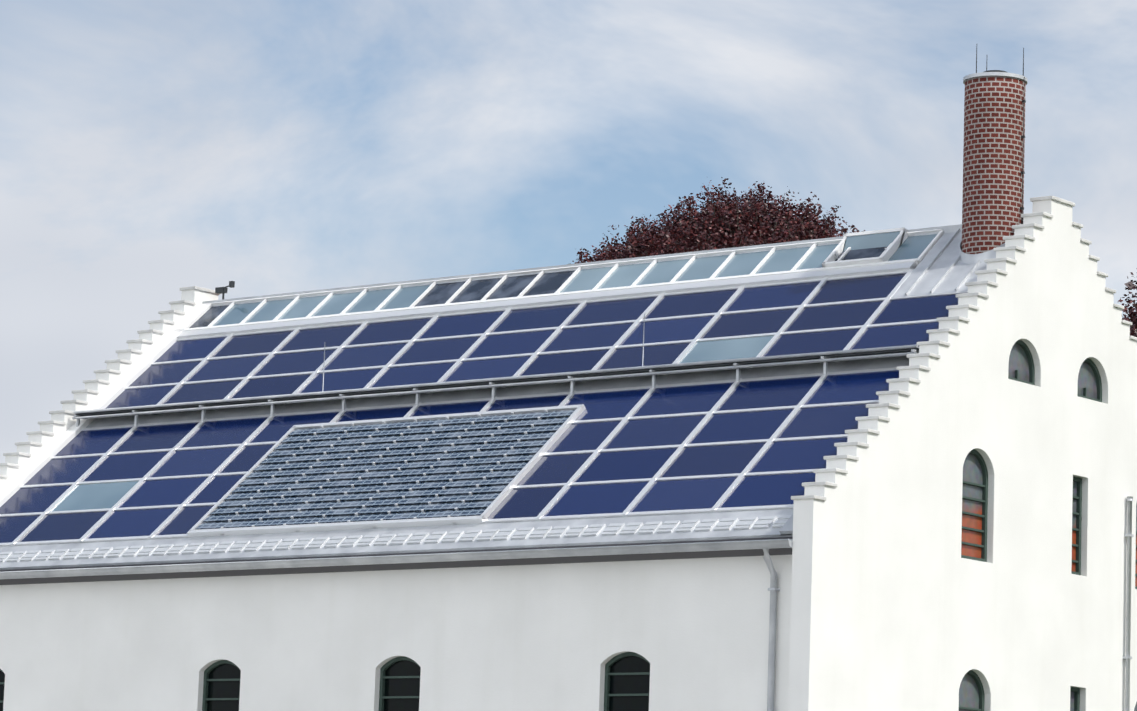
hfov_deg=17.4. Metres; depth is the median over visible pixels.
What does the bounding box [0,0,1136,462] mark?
sky
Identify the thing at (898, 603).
gable wall
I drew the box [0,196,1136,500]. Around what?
gable step caps
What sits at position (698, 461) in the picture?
pv panels
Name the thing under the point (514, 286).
skylight window
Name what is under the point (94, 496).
roof glass panes
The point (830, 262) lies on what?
ridge glazing frames
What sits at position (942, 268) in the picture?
zinc roof
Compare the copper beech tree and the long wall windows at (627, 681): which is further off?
the copper beech tree
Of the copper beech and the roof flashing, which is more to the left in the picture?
the roof flashing
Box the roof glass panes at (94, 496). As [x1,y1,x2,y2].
[50,231,936,511]
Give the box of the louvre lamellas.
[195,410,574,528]
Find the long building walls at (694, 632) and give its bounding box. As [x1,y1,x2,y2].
[0,555,791,710]
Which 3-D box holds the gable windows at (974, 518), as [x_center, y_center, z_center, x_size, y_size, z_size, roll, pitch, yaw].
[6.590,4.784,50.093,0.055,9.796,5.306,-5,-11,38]
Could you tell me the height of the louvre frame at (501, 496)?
1.891 m
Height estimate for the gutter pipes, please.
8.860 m
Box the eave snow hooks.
[0,515,790,561]
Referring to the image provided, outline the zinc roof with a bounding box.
[0,224,986,569]
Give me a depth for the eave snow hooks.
50.01 m
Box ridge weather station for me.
[215,281,234,299]
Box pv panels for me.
[0,273,957,542]
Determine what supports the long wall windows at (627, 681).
attached to the long building walls at (694, 632)
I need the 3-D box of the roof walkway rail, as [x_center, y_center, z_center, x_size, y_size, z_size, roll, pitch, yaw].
[-1.488,0.192,53.459,15.680,1.114,0.400,-5,-11,38]
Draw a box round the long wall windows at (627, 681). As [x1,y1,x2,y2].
[0,652,649,710]
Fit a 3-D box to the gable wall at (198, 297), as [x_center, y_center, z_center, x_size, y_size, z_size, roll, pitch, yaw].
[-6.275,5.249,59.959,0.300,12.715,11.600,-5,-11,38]
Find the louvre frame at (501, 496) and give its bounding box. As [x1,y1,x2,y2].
[187,404,585,536]
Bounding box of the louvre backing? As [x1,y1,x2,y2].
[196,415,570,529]
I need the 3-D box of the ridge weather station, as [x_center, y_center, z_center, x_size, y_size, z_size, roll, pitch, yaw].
[-5.591,-1.026,60.508,0.128,0.330,0.450,10,-11,-41]
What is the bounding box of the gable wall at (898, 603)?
[788,199,1136,710]
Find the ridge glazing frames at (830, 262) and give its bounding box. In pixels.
[181,227,942,330]
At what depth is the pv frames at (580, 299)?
53.64 m
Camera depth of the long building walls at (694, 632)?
49.72 m
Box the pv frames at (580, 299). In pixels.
[0,261,967,545]
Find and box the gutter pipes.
[0,496,1133,710]
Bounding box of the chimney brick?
[960,47,1027,263]
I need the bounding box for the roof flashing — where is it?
[0,303,211,506]
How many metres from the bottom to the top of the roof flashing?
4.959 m
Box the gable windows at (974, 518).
[959,339,1136,710]
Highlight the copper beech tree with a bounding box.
[572,177,865,263]
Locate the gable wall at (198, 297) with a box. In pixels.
[0,289,218,492]
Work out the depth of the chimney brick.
50.82 m
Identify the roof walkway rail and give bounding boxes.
[72,313,918,426]
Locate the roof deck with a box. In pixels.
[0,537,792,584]

